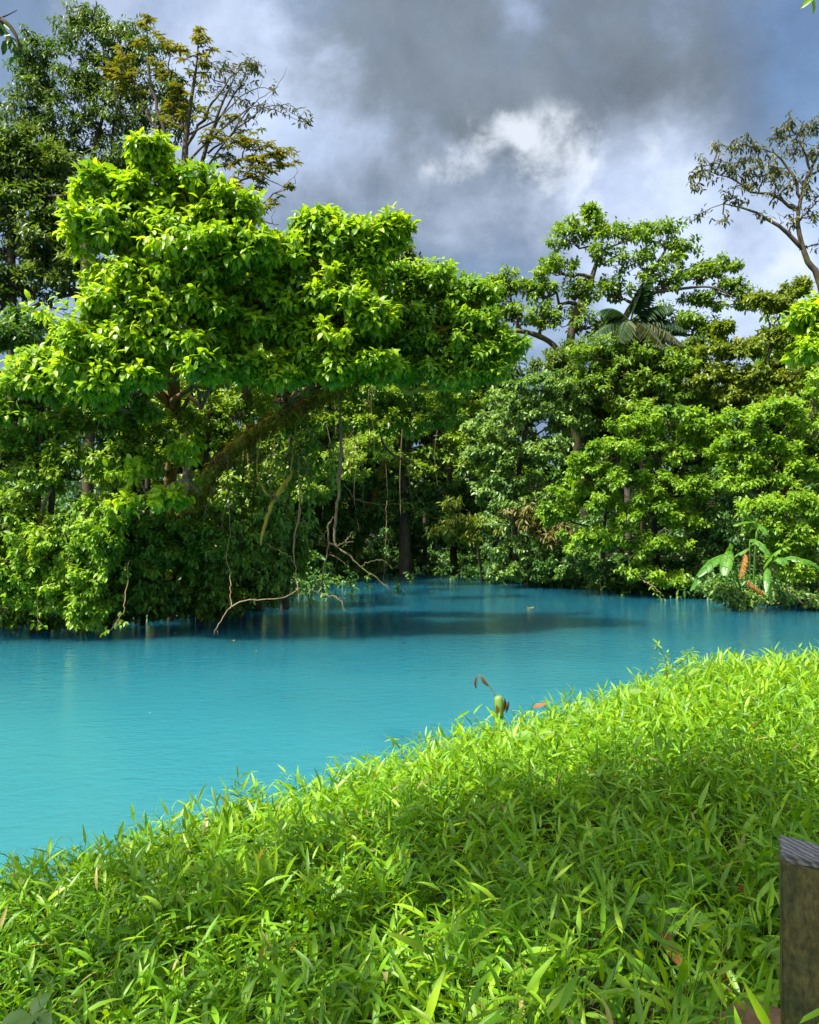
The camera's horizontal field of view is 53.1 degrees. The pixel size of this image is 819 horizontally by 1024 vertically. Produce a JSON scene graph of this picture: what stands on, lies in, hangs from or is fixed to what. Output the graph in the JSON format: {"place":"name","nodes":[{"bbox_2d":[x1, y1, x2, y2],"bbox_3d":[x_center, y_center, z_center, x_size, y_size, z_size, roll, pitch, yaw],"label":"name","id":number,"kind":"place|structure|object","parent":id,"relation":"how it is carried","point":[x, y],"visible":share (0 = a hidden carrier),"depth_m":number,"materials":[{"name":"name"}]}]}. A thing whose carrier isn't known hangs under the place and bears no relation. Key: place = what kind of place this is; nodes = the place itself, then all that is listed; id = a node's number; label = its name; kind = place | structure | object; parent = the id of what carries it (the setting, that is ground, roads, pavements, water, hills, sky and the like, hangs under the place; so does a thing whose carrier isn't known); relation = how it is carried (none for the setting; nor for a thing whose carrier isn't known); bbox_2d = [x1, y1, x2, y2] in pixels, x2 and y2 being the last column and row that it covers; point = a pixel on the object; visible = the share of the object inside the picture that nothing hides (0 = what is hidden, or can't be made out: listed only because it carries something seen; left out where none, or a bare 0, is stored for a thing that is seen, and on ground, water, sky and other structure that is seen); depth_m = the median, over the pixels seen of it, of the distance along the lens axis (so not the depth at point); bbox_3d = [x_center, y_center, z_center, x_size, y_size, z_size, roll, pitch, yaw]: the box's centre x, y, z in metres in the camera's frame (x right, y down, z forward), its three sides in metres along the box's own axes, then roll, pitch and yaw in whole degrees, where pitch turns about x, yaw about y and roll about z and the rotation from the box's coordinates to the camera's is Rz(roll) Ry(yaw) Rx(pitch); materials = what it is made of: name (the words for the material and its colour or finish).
{"place":"outdoors","nodes":[
{"label":"outdoors","id":0,"kind":"place"},
{"bbox_2d":[214,509,297,633],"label":"branch","id":1,"kind":"object","parent":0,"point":[230,589],"visible":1,"depth_m":18.05,"materials":[{"name":"brown plant"}]},
{"bbox_2d":[0,573,818,891],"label":"water","id":2,"kind":"structure","parent":0,"point":[100,735],"depth_m":13.59,"materials":[{"name":"blue liquid"}]},
{"bbox_2d":[0,517,818,1023],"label":"ground","id":3,"kind":"structure","parent":0,"point":[594,1005],"depth_m":3.08,"materials":[{"name":"green plant"}]},
{"bbox_2d":[0,10,23,63],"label":"overhanging tree","id":4,"kind":"object","parent":3,"relation":"on","point":[8,41],"visible":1,"depth_m":7.33,"materials":[{"name":"green plant"}]},
{"bbox_2d":[1,993,51,1023],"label":"broadleaf weed","id":5,"kind":"object","parent":3,"relation":"on","point":[20,1016],"visible":0.98,"depth_m":2.40,"materials":[{"name":"green plant"}]},
{"bbox_2d":[0,367,82,497],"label":"background tree","id":6,"kind":"object","parent":3,"relation":"on","point":[52,417],"visible":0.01,"depth_m":44.20,"materials":[{"name":"green plant"}]},
{"bbox_2d":[0,342,97,632],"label":"bank bush","id":7,"kind":"object","parent":3,"relation":"on","point":[26,382],"visible":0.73,"depth_m":18.55,"materials":[{"name":"green plant"}]},
{"bbox_2d":[0,116,105,527],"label":"broadleaf tree","id":8,"kind":"object","parent":3,"relation":"on","point":[30,166],"visible":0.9,"depth_m":30.88,"materials":[{"name":"green plant"}]},
{"bbox_2d":[0,243,115,509],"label":"broadleaf tree","id":9,"kind":"object","parent":3,"relation":"on","point":[14,334],"visible":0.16,"depth_m":26.88,"materials":[{"name":"green plant"}]},
{"bbox_2d":[0,488,135,632],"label":"creeper","id":10,"kind":"object","parent":3,"relation":"on","point":[72,578],"visible":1,"depth_m":18.64,"materials":[{"name":"green plant"}]},
{"bbox_2d":[30,580,47,629],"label":"hanging vine","id":11,"kind":"object","parent":10,"relation":"hanging from","point":[32,626],"visible":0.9,"depth_m":18.49,"materials":[{"name":"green plant"}]},
{"bbox_2d":[0,389,186,631],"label":"bank bush","id":12,"kind":"object","parent":3,"relation":"on","point":[50,469],"visible":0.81,"depth_m":19.10,"materials":[{"name":"green plant"}]},
{"bbox_2d":[0,0,199,435],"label":"tall tree","id":13,"kind":"object","parent":3,"relation":"on","point":[46,95],"visible":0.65,"depth_m":36.15,"materials":[{"name":"green plant"}]},
{"bbox_2d":[5,589,202,623],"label":"bank bush","id":14,"kind":"object","parent":3,"relation":"on","point":[152,615],"visible":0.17,"depth_m":20.45,"materials":[{"name":"green plant"}]},
{"bbox_2d":[51,402,165,507],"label":"background tree","id":15,"kind":"object","parent":3,"relation":"on","point":[100,440],"visible":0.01,"depth_m":39.80,"materials":[{"name":"green plant"}]},
{"bbox_2d":[0,531,249,634],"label":"creeper","id":16,"kind":"object","parent":3,"relation":"on","point":[146,592],"visible":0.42,"depth_m":20.06,"materials":[{"name":"green plant"}]},
{"bbox_2d":[19,126,289,517],"bbox_3d":[-6.951,-2.665,19.875,5.036,10.656,9.626,1,-2,-32],"label":"bright leaf tree","id":17,"kind":"object","parent":3,"relation":"on","point":[100,360],"visible":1,"depth_m":17.08,"materials":[{"name":"green plant"}]},
{"bbox_2d":[100,560,130,636],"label":"hanging vine","id":18,"kind":"object","parent":17,"relation":"hanging from","point":[116,624],"visible":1,"depth_m":18.04,"materials":[{"name":"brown plant"}]},
{"bbox_2d":[102,427,210,519],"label":"leafy branch","id":19,"kind":"object","parent":17,"relation":"attached to","point":[165,498],"visible":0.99,"depth_m":18.30,"materials":[{"name":"green plant"}]},
{"bbox_2d":[107,496,236,620],"bbox_3d":[-6.019,1.587,21.326,3.476,3.952,3.837,0,-2,0],"label":"bank bush","id":20,"kind":"object","parent":3,"relation":"on","point":[174,537],"visible":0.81,"depth_m":19.97,"materials":[{"name":"green plant"}]},
{"bbox_2d":[81,344,287,625],"bbox_3d":[-6.208,-0.380,21.990,6.350,9.201,3.140,0,-2,9],"label":"bank bush","id":21,"kind":"object","parent":3,"relation":"on","point":[217,426],"visible":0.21,"depth_m":21.16,"materials":[{"name":"green plant"}]},
{"bbox_2d":[136,386,237,512],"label":"background tree","id":22,"kind":"object","parent":3,"relation":"on","point":[179,472],"visible":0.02,"depth_m":41.11,"materials":[{"name":"green plant"}]},
{"bbox_2d":[96,13,310,494],"bbox_3d":[-8.337,-8.924,33.340,8.814,23.079,2.278,0,-2,0],"label":"yellow leaf tree","id":23,"kind":"object","parent":3,"relation":"on","point":[244,142],"visible":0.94,"depth_m":33.41,"materials":[{"name":"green plant"}]},
{"bbox_2d":[177,464,313,619],"bbox_3d":[-4.661,1.125,23.365,3.658,5.105,3.108,-1,-2,35],"label":"bank bush","id":24,"kind":"object","parent":3,"relation":"on","point":[302,553],"visible":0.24,"depth_m":22.99,"materials":[{"name":"green plant"}]},
{"bbox_2d":[188,51,314,526],"bbox_3d":[-6.787,-8.649,35.298,5.540,22.924,2.219,0,-2,0],"label":"slender tree","id":25,"kind":"object","parent":3,"relation":"on","point":[253,67],"visible":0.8,"depth_m":35.48,"materials":[{"name":"grey plant"}]},
{"bbox_2d":[180,403,328,534],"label":"background tree","id":26,"kind":"object","parent":3,"relation":"on","point":[241,463],"visible":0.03,"depth_m":39.91,"materials":[{"name":"green plant"}]},
{"bbox_2d":[150,328,401,523],"bbox_3d":[-3.015,-1.748,29.052,6.268,9.419,12.341,-1,-2,36],"label":"tree","id":27,"kind":"object","parent":3,"relation":"on","point":[366,441],"visible":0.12,"depth_m":30.99,"materials":[{"name":"green plant"}]},
{"bbox_2d":[383,501,386,582],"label":"hanging vine","id":28,"kind":"object","parent":27,"relation":"hanging from","point":[385,542],"visible":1,"depth_m":33.97,"materials":[{"name":"brown plant"}]},
{"bbox_2d":[400,429,402,517],"bbox_3d":[-0.213,-2.268,28.500,0.264,4.929,0.039,0,-2,0],"label":"thin liana","id":29,"kind":"object","parent":27,"relation":"hanging from","point":[400,470],"visible":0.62,"depth_m":28.48,"materials":[{"name":"brown plant"}]},
{"bbox_2d":[232,404,362,537],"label":"background tree","id":30,"kind":"object","parent":3,"relation":"on","point":[296,504],"visible":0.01,"depth_m":44.55,"materials":[{"name":"green plant"}]},
{"bbox_2d":[195,201,421,610],"bbox_3d":[-4.248,-1.547,21.094,4.969,10.712,10.208,1,-2,-32],"label":"bright leaf tree","id":31,"kind":"object","parent":3,"relation":"on","point":[294,331],"visible":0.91,"depth_m":17.93,"materials":[{"name":"green plant"}]},
{"bbox_2d":[262,545,383,578],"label":"bank bush","id":32,"kind":"object","parent":3,"relation":"on","point":[316,561],"visible":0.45,"depth_m":44.64,"materials":[{"name":"green plant"}]},
{"bbox_2d":[261,386,386,550],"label":"forest tree","id":33,"kind":"object","parent":3,"relation":"on","point":[325,440],"visible":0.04,"depth_m":42.63,"materials":[{"name":"green plant"}]},
{"bbox_2d":[161,255,533,583],"bbox_3d":[-2.948,-1.652,21.015,12.216,8.988,4.051,-1,-2,24],"label":"bright leaf tree","id":34,"kind":"object","parent":3,"relation":"on","point":[479,345],"visible":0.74,"depth_m":19.39,"materials":[{"name":"green plant"}]},
{"bbox_2d":[186,470,212,485],"bbox_3d":[-4.998,-0.801,19.555,0.786,0.459,0.842,0,-2,0],"label":"bromeliad","id":35,"kind":"object","parent":34,"relation":"attached to","point":[198,480],"visible":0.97,"depth_m":19.46,"materials":[{"name":"green plant"}]},
{"bbox_2d":[200,465,219,476],"bbox_3d":[-4.730,-0.971,19.489,0.660,0.372,0.651,0,-2,0],"label":"bromeliad","id":36,"kind":"object","parent":34,"relation":"attached to","point":[211,473],"visible":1,"depth_m":19.50,"materials":[{"name":"green plant"}]},
{"bbox_2d":[222,455,236,523],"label":"hanging vine","id":37,"kind":"object","parent":34,"relation":"hanging from","point":[227,489],"visible":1,"depth_m":19.37,"materials":[{"name":"brown plant"}]},
{"bbox_2d":[176,421,345,619],"bbox_3d":[-4.810,0.606,22.290,3.818,5.896,6.539,1,-2,-37],"label":"creeper","id":38,"kind":"object","parent":34,"relation":"hanging from","point":[219,569],"visible":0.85,"depth_m":20.75,"materials":[{"name":"green plant"}]},
{"bbox_2d":[185,378,359,513],"bbox_3d":[-3.186,-1.812,19.928,5.008,3.738,0.972,0,-2,0],"label":"hanging moss","id":39,"kind":"object","parent":34,"relation":"hanging from","point":[203,500],"visible":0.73,"depth_m":19.78,"materials":[{"name":"plant"}]},
{"bbox_2d":[256,421,295,544],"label":"branch","id":40,"kind":"object","parent":34,"relation":"hanging from","point":[282,487],"visible":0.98,"depth_m":19.03,"materials":[{"name":"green plant"}]},
{"bbox_2d":[265,402,289,415],"bbox_3d":[-3.104,-2.491,19.564,0.735,0.436,0.823,-1,-2,22],"label":"bromeliad","id":41,"kind":"object","parent":34,"relation":"attached to","point":[278,409],"visible":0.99,"depth_m":19.52,"materials":[{"name":"green plant"}]},
{"bbox_2d":[267,455,309,603],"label":"hanging vine","id":42,"kind":"object","parent":34,"relation":"hanging from","point":[299,480],"visible":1,"depth_m":18.65,"materials":[{"name":"brown plant"}]},
{"bbox_2d":[282,385,321,401],"bbox_3d":[-2.490,-2.870,19.596,0.912,0.475,0.860,-1,-2,39],"label":"bromeliad","id":43,"kind":"object","parent":34,"relation":"attached to","point":[303,394],"visible":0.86,"depth_m":19.53,"materials":[{"name":"green plant"}]},
{"bbox_2d":[286,408,320,427],"bbox_3d":[-2.610,-2.249,19.588,0.961,0.506,0.931,-1,-2,34],"label":"bromeliad","id":44,"kind":"object","parent":34,"relation":"attached to","point":[299,420],"visible":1,"depth_m":19.51,"materials":[{"name":"green plant"}]},
{"bbox_2d":[322,409,335,517],"bbox_3d":[-2.282,-1.316,23.135,0.386,3.187,0.031,0,-2,0],"label":"thin liana","id":45,"kind":"object","parent":34,"relation":"hanging from","point":[328,472],"visible":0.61,"depth_m":23.12,"materials":[{"name":"brown plant"}]},
{"bbox_2d":[315,392,395,596],"bbox_3d":[-1.142,-0.481,18.792,1.690,4.843,1.139,-1,-2,24],"label":"hanging vine","id":46,"kind":"object","parent":34,"relation":"hanging from","point":[339,472],"visible":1,"depth_m":18.61,"materials":[{"name":"brown plant"}]},
{"bbox_2d":[348,418,363,504],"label":"hanging vine","id":47,"kind":"object","parent":34,"relation":"hanging from","point":[359,455],"visible":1,"depth_m":20.04,"materials":[{"name":"brown plant"}]},
{"bbox_2d":[241,343,472,609],"bbox_3d":[-2.294,-0.314,22.880,8.066,9.333,4.880,-1,-2,36],"label":"tree","id":48,"kind":"object","parent":3,"relation":"on","point":[399,417],"visible":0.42,"depth_m":22.21,"materials":[{"name":"green plant"}]},
{"bbox_2d":[378,411,427,474],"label":"mossy branch","id":49,"kind":"object","parent":48,"relation":"attached to","point":[388,450],"visible":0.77,"depth_m":23.03,"materials":[{"name":"brown plant"}]},
{"bbox_2d":[320,405,397,546],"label":"background tree","id":50,"kind":"object","parent":3,"relation":"on","point":[374,466],"visible":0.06,"depth_m":54.80,"materials":[{"name":"green plant"}]},
{"bbox_2d":[291,459,453,575],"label":"forest tree","id":51,"kind":"object","parent":3,"relation":"on","point":[370,518],"visible":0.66,"depth_m":45.39,"materials":[{"name":"green plant"}]},
{"bbox_2d":[358,425,444,547],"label":"background tree","id":52,"kind":"object","parent":3,"relation":"on","point":[391,467],"visible":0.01,"depth_m":56.27,"materials":[{"name":"green plant"}]},
{"bbox_2d":[0,442,818,625],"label":"undergrowth","id":53,"kind":"object","parent":3,"relation":"on","point":[468,566],"visible":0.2,"depth_m":36.37,"materials":[{"name":"green plant"}]},
{"bbox_2d":[387,242,454,275],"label":"tree","id":54,"kind":"object","parent":3,"relation":"on","point":[407,253],"visible":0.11,"depth_m":62.27,"materials":[{"name":"green plant"}]},
{"bbox_2d":[394,406,463,550],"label":"background tree","id":55,"kind":"object","parent":3,"relation":"on","point":[424,442],"visible":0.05,"depth_m":54.21,"materials":[{"name":"green plant"}]},
{"bbox_2d":[359,377,515,576],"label":"forest tree","id":56,"kind":"object","parent":3,"relation":"on","point":[458,442],"visible":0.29,"depth_m":44.92,"materials":[{"name":"green plant"}]},
{"bbox_2d":[367,449,527,574],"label":"forest tree","id":57,"kind":"object","parent":3,"relation":"on","point":[457,487],"visible":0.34,"depth_m":47.74,"materials":[{"name":"green plant"}]},
{"bbox_2d":[422,495,510,580],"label":"yellowing shrub","id":58,"kind":"object","parent":3,"relation":"on","point":[467,538],"visible":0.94,"depth_m":39.31,"materials":[{"name":"green plant"}]},
{"bbox_2d":[474,675,494,695],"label":"seed stem","id":59,"kind":"object","parent":3,"relation":"on","point":[483,680],"visible":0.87,"depth_m":5.57,"materials":[{"name":"brown plant"}]},
{"bbox_2d":[410,348,561,557],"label":"background tree","id":60,"kind":"object","parent":3,"relation":"on","point":[515,367],"visible":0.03,"depth_m":53.02,"materials":[{"name":"green plant"}]},
{"bbox_2d":[494,695,508,718],"bbox_3d":[0.622,1.311,5.495,0.104,0.152,0.107,0,-2,0],"label":"cut stub","id":61,"kind":"object","parent":3,"relation":"on","point":[500,704],"visible":0.95,"depth_m":5.49,"materials":[{"name":"green plant"}]},
{"bbox_2d":[452,387,571,545],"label":"background tree","id":62,"kind":"object","parent":3,"relation":"on","point":[533,437],"visible":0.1,"depth_m":51.20,"materials":[{"name":"green plant"}]},
{"bbox_2d":[458,367,598,582],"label":"tree","id":63,"kind":"object","parent":3,"relation":"on","point":[494,486],"visible":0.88,"depth_m":36.77,"materials":[{"name":"green plant"}]},
{"bbox_2d":[514,730,559,741],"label":"broadleaf weed","id":64,"kind":"object","parent":3,"relation":"on","point":[525,732],"visible":0.21,"depth_m":4.89,"materials":[{"name":"green plant"}]},
{"bbox_2d":[497,500,579,586],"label":"yellowing shrub","id":65,"kind":"object","parent":3,"relation":"on","point":[529,525],"visible":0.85,"depth_m":35.78,"materials":[{"name":"green plant"}]},
{"bbox_2d":[527,369,614,546],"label":"background tree","id":66,"kind":"object","parent":3,"relation":"on","point":[556,472],"visible":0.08,"depth_m":50.31,"materials":[{"name":"green plant"}]},
{"bbox_2d":[567,708,594,725],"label":"broadleaf weed","id":67,"kind":"object","parent":3,"relation":"on","point":[569,718],"visible":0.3,"depth_m":5.11,"materials":[{"name":"green plant"}]},
{"bbox_2d":[486,200,759,553],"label":"open crown tree","id":68,"kind":"object","parent":3,"relation":"on","point":[601,229],"visible":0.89,"depth_m":42.09,"materials":[{"name":"green plant"}]},
{"bbox_2d":[528,332,725,558],"bbox_3d":[10.752,-3.158,39.529,9.653,11.579,5.166,1,-2,-20],"label":"understory tree","id":69,"kind":"object","parent":3,"relation":"on","point":[561,360],"visible":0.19,"depth_m":39.27,"materials":[{"name":"green plant"}]},
{"bbox_2d":[567,368,686,532],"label":"background tree","id":70,"kind":"object","parent":3,"relation":"on","point":[592,476],"visible":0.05,"depth_m":48.41,"materials":[{"name":"green plant"}]},
{"bbox_2d":[533,401,733,589],"bbox_3d":[8.830,-0.381,32.187,5.952,7.754,6.674,2,-2,-45],"label":"bank bush","id":71,"kind":"object","parent":3,"relation":"on","point":[690,488],"visible":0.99,"depth_m":31.31,"materials":[{"name":"green plant"}]},
{"bbox_2d":[557,330,714,536],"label":"understory tree","id":72,"kind":"object","parent":3,"relation":"on","point":[641,357],"visible":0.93,"depth_m":36.18,"materials":[{"name":"green plant"}]},
{"bbox_2d":[529,464,746,596],"bbox_3d":[9.387,0.674,34.461,9.523,5.346,4.837,-1,-2,39],"label":"bank bush","id":73,"kind":"object","parent":3,"relation":"on","point":[717,537],"visible":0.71,"depth_m":33.08,"materials":[{"name":"green plant"}]},
{"bbox_2d":[589,276,686,555],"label":"palm tree","id":74,"kind":"object","parent":3,"relation":"on","point":[650,323],"visible":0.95,"depth_m":37.16,"materials":[{"name":"green plant"}]},
{"bbox_2d":[625,687,674,703],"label":"broadleaf weed","id":75,"kind":"object","parent":3,"relation":"on","point":[631,691],"visible":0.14,"depth_m":5.63,"materials":[{"name":"green plant"}]},
{"bbox_2d":[659,932,683,966],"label":"dead leaf","id":76,"kind":"object","parent":3,"relation":"on","point":[677,961],"visible":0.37,"depth_m":2.38,"materials":[{"name":"brown plant"}]},
{"bbox_2d":[634,893,710,950],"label":"broadleaf weed","id":77,"kind":"object","parent":3,"relation":"on","point":[667,919],"visible":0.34,"depth_m":2.54,"materials":[{"name":"green plant"}]},
{"bbox_2d":[653,639,699,678],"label":"tall sprig","id":78,"kind":"object","parent":3,"relation":"on","point":[656,641],"visible":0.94,"depth_m":6.27,"materials":[{"name":"green plant"}]},
{"bbox_2d":[646,381,725,532],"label":"background tree","id":79,"kind":"object","parent":3,"relation":"on","point":[673,435],"visible":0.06,"depth_m":46.69,"materials":[{"name":"green plant"}]},
{"bbox_2d":[682,669,700,685],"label":"broadleaf weed","id":80,"kind":"object","parent":3,"relation":"on","point":[690,673],"visible":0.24,"depth_m":5.75,"materials":[{"name":"green plant"}]},
{"bbox_2d":[677,406,768,519],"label":"background tree","id":81,"kind":"object","parent":3,"relation":"on","point":[729,450],"visible":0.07,"depth_m":45.33,"materials":[{"name":"green plant"}]},
{"bbox_2d":[723,973,734,1000],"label":"dead leaf","id":82,"kind":"object","parent":3,"relation":"on","point":[727,982],"visible":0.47,"depth_m":2.20,"materials":[{"name":"brown plant"}]},
{"bbox_2d":[690,507,770,594],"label":"broad leaved plant","id":83,"kind":"object","parent":3,"relation":"on","point":[724,560],"visible":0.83,"depth_m":25.57,"materials":[{"name":"green plant"}]},
{"bbox_2d":[738,549,765,596],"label":"dead frond","id":84,"kind":"object","parent":83,"relation":"hanging from","point":[744,564],"visible":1,"depth_m":25.27,"materials":[{"name":"brown plant"}]},
{"bbox_2d":[711,1000,780,1023],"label":"stone","id":85,"kind":"object","parent":3,"relation":"on","point":[751,1017],"visible":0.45,"depth_m":1.95,"materials":[{"name":"stone"}]},
{"bbox_2d":[737,882,755,905],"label":"dead leaf","id":86,"kind":"object","parent":3,"relation":"on","point":[741,887],"visible":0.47,"depth_m":2.70,"materials":[{"name":"brown plant"}]},
{"bbox_2d":[681,273,818,548],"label":"olive tree crown","id":87,"kind":"object","parent":3,"relation":"on","point":[752,349],"visible":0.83,"depth_m":35.42,"materials":[{"name":"green plant"}]},
{"bbox_2d":[683,110,818,292],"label":"bare limbed tree","id":88,"kind":"object","parent":3,"relation":"on","point":[776,173],"visible":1,"depth_m":30.30,"materials":[{"name":"green plant"}]},
{"bbox_2d":[695,578,818,610],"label":"waterside shrub","id":89,"kind":"object","parent":3,"relation":"on","point":[720,591],"visible":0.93,"depth_m":26.07,"materials":[{"name":"green plant"}]},
{"bbox_2d":[706,367,818,561],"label":"tree","id":90,"kind":"object","parent":3,"relation":"on","point":[793,467],"visible":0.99,"depth_m":28.82,"materials":[{"name":"green plant"}]},
{"bbox_2d":[721,357,816,522],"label":"background tree","id":91,"kind":"object","parent":3,"relation":"on","point":[777,430],"visible":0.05,"depth_m":43.51,"materials":[{"name":"green plant"}]},
{"bbox_2d":[733,486,818,588],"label":"bank bush","id":92,"kind":"object","parent":3,"relation":"on","point":[794,543],"visible":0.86,"depth_m":26.41,"materials":[{"name":"green plant"}]},
{"bbox_2d":[747,312,818,497],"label":"background tree","id":93,"kind":"object","parent":3,"relation":"on","point":[782,388],"visible":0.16,"depth_m":39.66,"materials":[{"name":"green plant"}]},
{"bbox_2d":[763,549,818,609],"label":"broad leaved plant","id":94,"kind":"object","parent":3,"relation":"on","point":[767,578],"visible":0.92,"depth_m":25.18,"materials":[{"name":"green plant"}]},
{"bbox_2d":[778,835,818,1023],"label":"wooden post","id":95,"kind":"object","parent":3,"relation":"on","point":[799,917],"visible":1,"depth_m":1.76,"materials":[{"name":"brown wood"}]},
{"bbox_2d":[779,290,818,374],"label":"bright leaf tree","id":96,"kind":"object","parent":3,"relation":"on","point":[802,320],"visible":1,"depth_m":21.79,"materials":[{"name":"green plant"}]},
{"bbox_2d":[800,0,815,13],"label":"overhanging sapling","id":97,"kind":"object","parent":3,"relation":"on","point":[805,3],"visible":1,"depth_m":5.10,"materials":[{"name":"green plant"}]},
{"bbox_2d":[0,0,818,497],"label":"sky","id":98,"kind":"structure","parent":0,"point":[490,123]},
{"bbox_2d":[643,580,665,600],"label":"leaves","id":99,"kind":"object","parent":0,"point":[657,591],"visible":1,"depth_m":29.80,"materials":[{"name":"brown plant"}]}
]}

